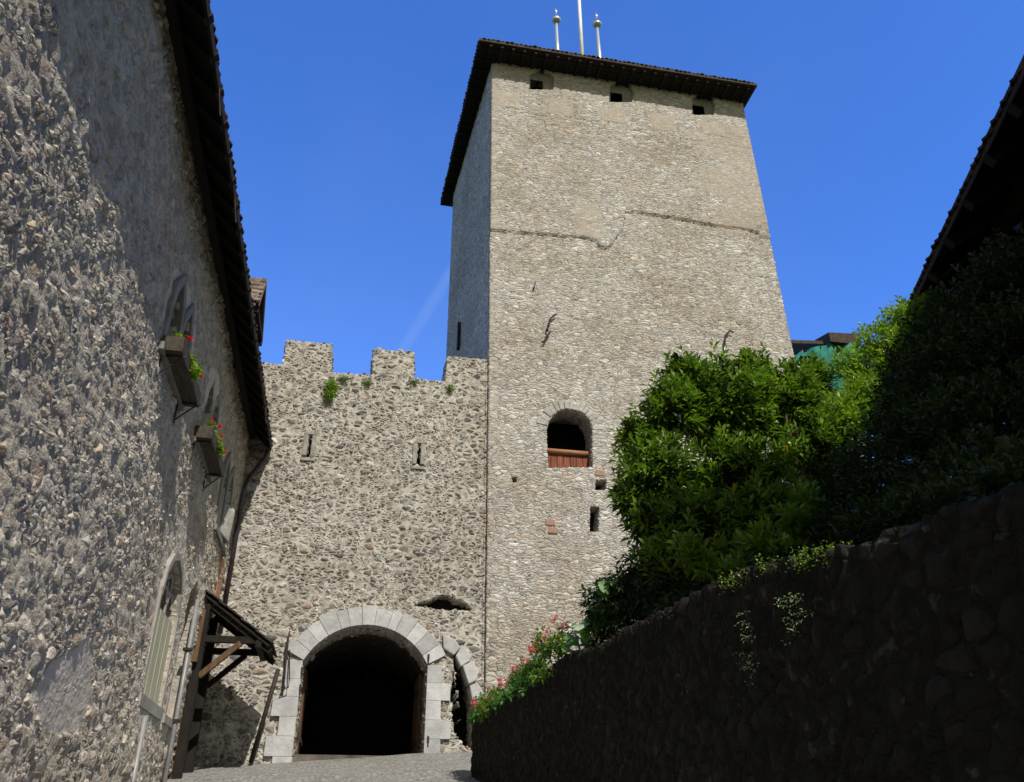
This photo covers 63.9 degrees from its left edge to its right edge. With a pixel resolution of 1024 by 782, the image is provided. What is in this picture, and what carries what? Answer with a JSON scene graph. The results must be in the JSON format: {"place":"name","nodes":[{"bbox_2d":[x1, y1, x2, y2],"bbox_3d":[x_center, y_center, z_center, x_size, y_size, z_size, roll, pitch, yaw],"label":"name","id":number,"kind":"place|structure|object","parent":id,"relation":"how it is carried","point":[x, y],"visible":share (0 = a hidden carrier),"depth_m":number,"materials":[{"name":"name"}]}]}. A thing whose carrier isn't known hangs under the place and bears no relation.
{"place":"outdoors","nodes":[
{"label":"outdoors","id":0,"kind":"place"},
{"bbox_2d":[167,752,479,781],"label":"path","id":1,"kind":"structure","parent":0,"point":[438,767],"depth_m":16.21,"materials":[{"name":"grey stone"}]},
{"bbox_2d":[248,668,279,762],"bbox_3d":[-5.524,7.236,18.340,0.669,1.942,0.100,-22,-35,34],"label":"prop pole","id":2,"kind":"object","parent":1,"relation":"on","point":[264,716],"visible":1,"depth_m":18.30,"materials":[{"name":"wood"}]},
{"bbox_2d":[293,634,422,761],"bbox_3d":[-4.321,8.945,23.482,5.200,4.600,8.050,5,-29,-10],"label":"gate passage","id":3,"kind":"object","parent":1,"relation":"on","point":[359,701],"visible":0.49,"depth_m":25.02},
{"bbox_2d":[210,0,1023,484],"label":"sky","id":4,"kind":"structure","parent":0,"point":[867,121],"materials":[{"name":"blue"}]},
{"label":"terrain","id":5,"kind":"structure","parent":0,"visible":0},
{"bbox_2d":[0,0,272,781],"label":"stone building","id":6,"kind":"structure","parent":5,"relation":"on","point":[123,246],"depth_m":9.95,"materials":[{"name":"grey stone"}]},
{"bbox_2d":[138,553,183,719],"bbox_3d":[-6.054,4.105,14.120,0.245,2.690,1.950,5,-29,-10],"label":"window","id":7,"kind":"structure","parent":6,"relation":"in","point":[161,629],"depth_m":14.10,"materials":[{"name":"paint"}]},
{"bbox_2d":[157,274,194,410],"bbox_3d":[-5.378,-0.918,13.158,0.275,1.752,2.040,5,-29,-10],"label":"window","id":8,"kind":"structure","parent":6,"relation":"in","point":[183,316],"depth_m":13.08,"materials":[{"name":"grey stone"}]},
{"bbox_2d":[162,595,191,730],"bbox_3d":[-6.441,4.951,15.864,0.240,2.860,1.400,5,-29,-10],"label":"window","id":9,"kind":"structure","parent":6,"relation":"in","point":[167,721],"depth_m":15.35,"materials":[{"name":"paint"}]},
{"bbox_2d":[168,686,187,778],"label":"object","id":10,"kind":"structure","parent":6,"relation":"attached to","point":[170,774],"depth_m":16.10,"materials":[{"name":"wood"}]},
{"bbox_2d":[156,335,200,422],"bbox_3d":[-5.142,-0.105,12.736,0.385,0.620,1.840,5,-29,-10],"label":"window box","id":11,"kind":"object","parent":6,"relation":"attached to","point":[177,354],"visible":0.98,"depth_m":12.53,"materials":[{"name":"wood"}]},
{"bbox_2d":[173,331,203,381],"bbox_3d":[-5.037,-0.446,12.742,0.494,0.536,1.388,5,-29,-10],"label":"geranium","id":12,"kind":"object","parent":11,"relation":"in","point":[195,370],"visible":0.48,"depth_m":12.71,"materials":[{"name":"green plant"}]},
{"bbox_2d":[190,425,224,490],"bbox_3d":[-5.795,1.348,15.698,0.385,0.620,1.900,5,-29,-10],"label":"window box","id":13,"kind":"object","parent":6,"relation":"attached to","point":[206,437],"visible":0.96,"depth_m":15.42,"materials":[{"name":"wood"}]},
{"bbox_2d":[205,417,226,458],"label":"geranium","id":14,"kind":"object","parent":13,"relation":"in","point":[219,447],"visible":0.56,"depth_m":15.65,"materials":[{"name":"green plant"}]},
{"bbox_2d":[195,387,220,482],"bbox_3d":[-6.077,0.585,16.359,0.275,1.852,2.040,5,-29,-10],"label":"window","id":15,"kind":"structure","parent":6,"relation":"in","point":[209,402],"depth_m":16.36,"materials":[{"name":"grey stone"}]},
{"bbox_2d":[171,589,276,778],"bbox_3d":[-5.936,6.299,17.386,1.569,3.771,1.788,5,-29,-10],"label":"door canopy","id":16,"kind":"object","parent":6,"relation":"attached to","point":[243,631],"visible":0.97,"depth_m":17.26,"materials":[{"name":"wood"}]},
{"bbox_2d":[213,451,234,556],"bbox_3d":[-6.757,2.548,19.201,0.275,2.102,2.040,5,-29,-10],"label":"window","id":17,"kind":"structure","parent":6,"relation":"in","point":[230,474],"depth_m":19.03,"materials":[{"name":"grey stone"}]},
{"bbox_2d":[194,339,487,766],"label":"curtain wall","id":18,"kind":"structure","parent":5,"relation":"on","point":[364,511],"depth_m":21.39,"materials":[{"name":"stone"}]},
{"bbox_2d":[281,631,289,689],"bbox_3d":[-5.324,6.407,19.526,0.210,1.387,0.256,5,-29,-10],"label":"iron pike","id":19,"kind":"object","parent":18,"relation":"attached to","point":[285,664],"visible":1,"depth_m":19.47,"materials":[{"name":"grey metal"}]},
{"bbox_2d":[296,670,307,753],"bbox_3d":[-5.250,8.122,20.571,0.130,1.920,1.420,5,-29,-10],"label":"gate leaf","id":20,"kind":"object","parent":18,"relation":"attached to","point":[299,743],"visible":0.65,"depth_m":20.22,"materials":[{"name":"brown wood"}]},
{"bbox_2d":[321,378,339,400],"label":"wall plant","id":21,"kind":"object","parent":18,"relation":"attached to","point":[331,387],"depth_m":23.02,"materials":[{"name":"green plant"}]},
{"bbox_2d":[338,373,348,381],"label":"wall plant","id":22,"kind":"object","parent":18,"relation":"attached to","point":[343,378],"depth_m":23.37,"materials":[{"name":"green plant"}]},
{"bbox_2d":[361,379,371,387],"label":"wall plant","id":23,"kind":"object","parent":18,"relation":"attached to","point":[365,383],"depth_m":23.44,"materials":[{"name":"green plant"}]},
{"bbox_2d":[410,379,419,385],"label":"wall plant","id":24,"kind":"object","parent":18,"relation":"attached to","point":[413,381],"depth_m":23.76,"materials":[{"name":"green plant"}]},
{"bbox_2d":[410,674,422,753],"bbox_3d":[-2.464,8.384,21.057,0.110,1.920,1.420,5,-29,-10],"label":"gate leaf","id":25,"kind":"object","parent":18,"relation":"attached to","point":[415,739],"visible":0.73,"depth_m":20.74,"materials":[{"name":"brown wood"}]},
{"bbox_2d":[445,382,454,391],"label":"wall plant","id":26,"kind":"object","parent":18,"relation":"attached to","point":[450,389],"depth_m":23.88,"materials":[{"name":"green plant"}]},
{"bbox_2d":[440,10,793,694],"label":"castle tower","id":27,"kind":"structure","parent":5,"relation":"on","point":[610,240],"depth_m":27.39,"materials":[{"name":"grey stone"}]},
{"bbox_2d":[450,664,466,745],"bbox_3d":[-1.393,8.335,21.197,1.150,3.700,0.700,5,-29,-10],"label":"side passage","id":28,"kind":"object","parent":27,"relation":"attached to","point":[459,728],"visible":0.03,"depth_m":21.47},
{"bbox_2d":[547,448,589,467],"bbox_3d":[1.602,2.076,23.818,1.346,0.805,0.150,5,-29,-10],"label":"hatch screen","id":29,"kind":"object","parent":27,"relation":"attached to","point":[572,458],"visible":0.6,"depth_m":23.89,"materials":[{"name":"brown wood"}]},
{"bbox_2d":[577,0,583,54],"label":"flagpole","id":30,"kind":"object","parent":27,"relation":"on","point":[580,28],"visible":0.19,"depth_m":38.45,"materials":[{"name":"white metal"}]},
{"bbox_2d":[791,332,902,469],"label":"netted building","id":31,"kind":"structure","parent":5,"relation":"on","point":[825,345],"depth_m":39.34,"materials":[{"name":"fabric"}]},
{"bbox_2d":[876,55,1023,379],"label":"timber building","id":32,"kind":"structure","parent":5,"relation":"on","point":[990,194],"depth_m":9.71,"materials":[{"name":"wood"}]},
{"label":"terrace","id":33,"kind":"structure","parent":0,"visible":0},
{"bbox_2d":[603,337,868,602],"bbox_3d":[2.756,0.918,9.501,4.379,4.486,2.913,24,-36,-37],"label":"laurel bush","id":34,"kind":"object","parent":33,"relation":"on","point":[734,503],"visible":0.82,"depth_m":9.50,"materials":[{"name":"green plant"}]},
{"bbox_2d":[812,291,936,479],"bbox_3d":[4.733,0.591,9.993,1.797,4.492,1.545,15,-32,-25],"label":"laurel bush","id":35,"kind":"object","parent":33,"relation":"on","point":[857,373],"visible":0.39,"depth_m":10.65,"materials":[{"name":"green plant"}]},
{"bbox_2d":[793,221,1023,553],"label":"evergreen shrub","id":36,"kind":"object","parent":33,"relation":"on","point":[955,388],"visible":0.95,"depth_m":6.59,"materials":[{"name":"green plant"}]},
{"label":"ground","id":37,"kind":"structure","parent":0,"visible":0},
{"bbox_2d":[471,482,1023,781],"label":"garden wall","id":38,"kind":"structure","parent":37,"relation":"on","point":[900,658],"depth_m":4.23,"materials":[{"name":"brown stone"}]},
{"bbox_2d":[467,691,492,724],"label":"geranium","id":39,"kind":"object","parent":38,"relation":"on","point":[474,713],"visible":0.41,"depth_m":14.47,"materials":[{"name":"green plant"}]},
{"bbox_2d":[472,685,505,722],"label":"geranium","id":40,"kind":"object","parent":38,"relation":"on","point":[482,707],"visible":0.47,"depth_m":13.66,"materials":[{"name":"green plant"}]},
{"bbox_2d":[486,673,518,715],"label":"geranium","id":41,"kind":"object","parent":38,"relation":"on","point":[495,703],"visible":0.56,"depth_m":12.37,"materials":[{"name":"green plant"}]},
{"bbox_2d":[504,655,531,701],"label":"geranium","id":42,"kind":"object","parent":38,"relation":"on","point":[510,695],"visible":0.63,"depth_m":11.31,"materials":[{"name":"green plant"}]},
{"bbox_2d":[515,630,556,697],"bbox_3d":[0.364,3.547,10.612,0.527,0.711,0.998,5,-29,-10],"label":"geranium","id":43,"kind":"object","parent":38,"relation":"on","point":[535,663],"visible":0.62,"depth_m":10.64,"materials":[{"name":"green plant"}]},
{"bbox_2d":[526,614,574,686],"bbox_3d":[0.527,3.156,9.935,0.600,0.785,1.148,5,-29,-10],"label":"geranium","id":44,"kind":"object","parent":38,"relation":"on","point":[560,644],"visible":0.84,"depth_m":9.85,"materials":[{"name":"green plant"}]},
{"bbox_2d":[561,579,624,652],"bbox_3d":[0.914,2.496,9.020,0.622,0.896,1.083,5,-29,-10],"label":"broad leaved plant","id":45,"kind":"object","parent":38,"relation":"on","point":[570,639],"visible":0.66,"depth_m":8.92,"materials":[{"name":"green plant"}]},
{"bbox_2d":[577,532,803,647],"bbox_3d":[1.569,1.776,7.702,1.196,1.608,3.880,5,-29,-10],"label":"trailing shrub","id":46,"kind":"object","parent":38,"relation":"on","point":[628,607],"visible":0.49,"depth_m":8.46,"materials":[{"name":"green plant"}]},
{"bbox_2d":[731,592,813,687],"bbox_3d":[1.443,1.376,4.593,0.085,0.447,0.877,5,-29,-10],"label":"dry weed","id":47,"kind":"object","parent":38,"relation":"attached to","point":[749,655],"visible":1,"depth_m":4.45,"materials":[{"name":"green plant"}]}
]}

